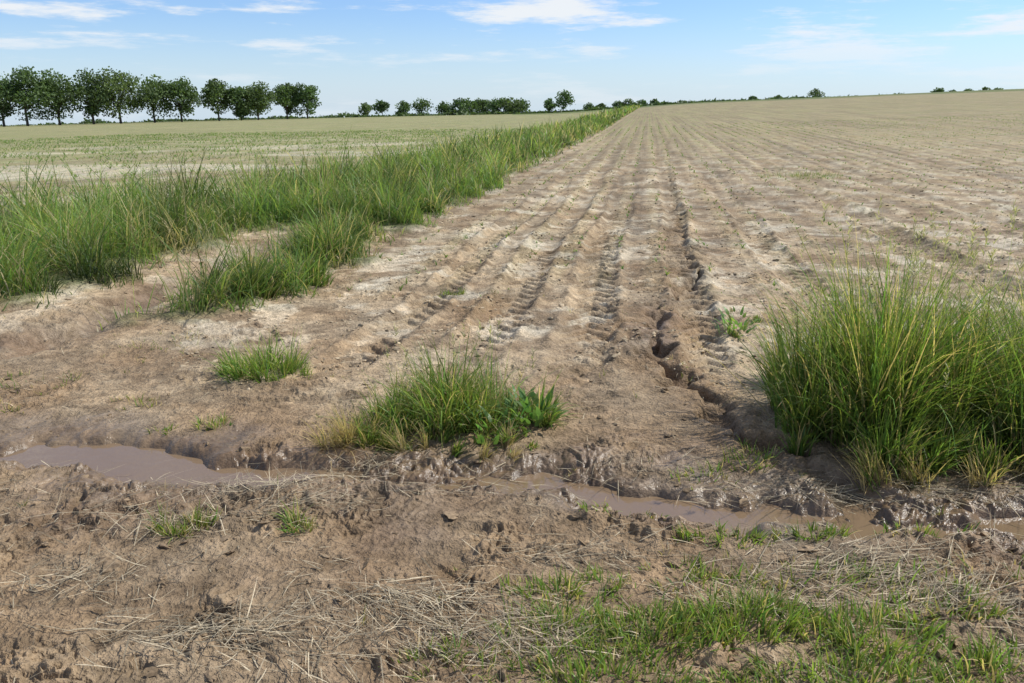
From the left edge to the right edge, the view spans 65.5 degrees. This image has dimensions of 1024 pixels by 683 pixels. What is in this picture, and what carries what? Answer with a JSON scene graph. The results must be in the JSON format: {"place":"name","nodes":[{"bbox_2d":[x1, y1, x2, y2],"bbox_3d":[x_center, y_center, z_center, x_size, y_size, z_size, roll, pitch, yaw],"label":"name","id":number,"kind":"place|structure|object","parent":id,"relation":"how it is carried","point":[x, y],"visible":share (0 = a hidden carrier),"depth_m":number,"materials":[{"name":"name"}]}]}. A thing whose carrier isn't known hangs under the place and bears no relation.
{"place":"outdoors","nodes":[
{"label":"outdoors","id":0,"kind":"place"},
{"bbox_2d":[0,89,1023,682],"bbox_3d":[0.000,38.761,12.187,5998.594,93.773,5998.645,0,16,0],"label":"muddy field ground","id":1,"kind":"structure","parent":0,"point":[60,323],"depth_m":4.74,"materials":[{"name":"soil"}]},
{"bbox_2d":[0,66,321,126],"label":"tree row","id":2,"kind":"object","parent":1,"relation":"on","point":[289,98],"visible":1,"depth_m":237.69,"materials":[{"name":"green plant"}]},
{"bbox_2d":[201,325,319,386],"bbox_3d":[-1.624,0.132,5.121,0.817,0.474,0.705,0,16,0],"label":"grass tuft","id":3,"kind":"object","parent":1,"relation":"on","point":[290,365],"visible":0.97,"depth_m":5.08,"materials":[{"name":"green plant"}]},
{"bbox_2d":[0,127,529,201],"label":"crop seedlings","id":4,"kind":"object","parent":1,"relation":"on","point":[199,139],"visible":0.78,"depth_m":39.64,"materials":[{"name":"green plant"}]},
{"bbox_2d":[0,104,640,331],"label":"grass verge","id":5,"kind":"object","parent":1,"relation":"on","point":[86,235],"depth_m":10.14,"materials":[{"name":"green plant"}]},
{"bbox_2d":[283,316,594,469],"bbox_3d":[-0.332,0.250,4.164,1.608,0.783,1.063,0,16,0],"label":"grass clump","id":6,"kind":"object","parent":1,"relation":"on","point":[443,411],"visible":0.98,"depth_m":4.11,"materials":[{"name":"green plant"}]},
{"bbox_2d":[357,96,530,114],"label":"distant tree row","id":7,"kind":"object","parent":1,"relation":"on","point":[486,105],"visible":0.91,"depth_m":308.61,"materials":[{"name":"green plant"}]},
{"bbox_2d":[0,92,903,125],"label":"distant hedge","id":8,"kind":"object","parent":1,"relation":"on","point":[341,115],"visible":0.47,"depth_m":301.57,"materials":[{"name":"green plant"}]},
{"bbox_2d":[0,169,1023,682],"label":"grass sprigs","id":9,"kind":"object","parent":1,"relation":"on","point":[680,619],"depth_m":2.52,"materials":[{"name":"green plant"}]},
{"bbox_2d":[0,295,1023,682],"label":"dead straw","id":10,"kind":"object","parent":1,"relation":"on","point":[494,619],"visible":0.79,"depth_m":2.69,"materials":[{"name":"beige plant"}]},
{"bbox_2d":[0,442,1023,539],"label":"muddy water channel","id":11,"kind":"object","parent":1,"relation":"on","point":[142,464],"visible":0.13,"depth_m":3.75,"materials":[{"name":"brown liquid"}]},
{"bbox_2d":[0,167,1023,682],"bbox_3d":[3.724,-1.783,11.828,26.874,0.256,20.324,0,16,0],"label":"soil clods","id":12,"kind":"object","parent":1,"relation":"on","point":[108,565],"visible":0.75,"depth_m":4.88,"materials":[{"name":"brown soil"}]},
{"bbox_2d":[543,97,556,110],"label":"distant tree","id":13,"kind":"object","parent":1,"relation":"on","point":[549,105],"visible":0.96,"depth_m":310.43,"materials":[{"name":"green plant"}]},
{"bbox_2d":[554,89,575,109],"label":"distant tree","id":14,"kind":"object","parent":1,"relation":"on","point":[566,98],"visible":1,"depth_m":302.51,"materials":[{"name":"green plant"}]},
{"bbox_2d":[339,114,1023,297],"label":"crop seedlings","id":15,"kind":"object","parent":1,"relation":"on","point":[668,272],"visible":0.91,"depth_m":19.70,"materials":[{"name":"green plant"}]},
{"bbox_2d":[711,306,763,338],"bbox_3d":[1.712,-0.179,6.020,0.365,0.216,0.718,7,18,22],"label":"broadleaf weed","id":16,"kind":"object","parent":1,"relation":"on","point":[740,325],"visible":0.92,"depth_m":5.89,"materials":[{"name":"green plant"}]},
{"bbox_2d":[582,86,1003,108],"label":"distant bushes","id":17,"kind":"object","parent":1,"relation":"on","point":[817,92],"visible":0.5,"depth_m":307.38,"materials":[{"name":"green plant"}]},
{"bbox_2d":[685,195,1023,500],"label":"tall grass clump","id":18,"kind":"object","parent":1,"relation":"on","point":[898,397],"visible":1,"depth_m":3.89,"materials":[{"name":"green plant"}]},
{"bbox_2d":[0,0,1023,125],"label":"sky","id":19,"kind":"structure","parent":0,"point":[356,52],"materials":[{"name":"blue"}]}
]}

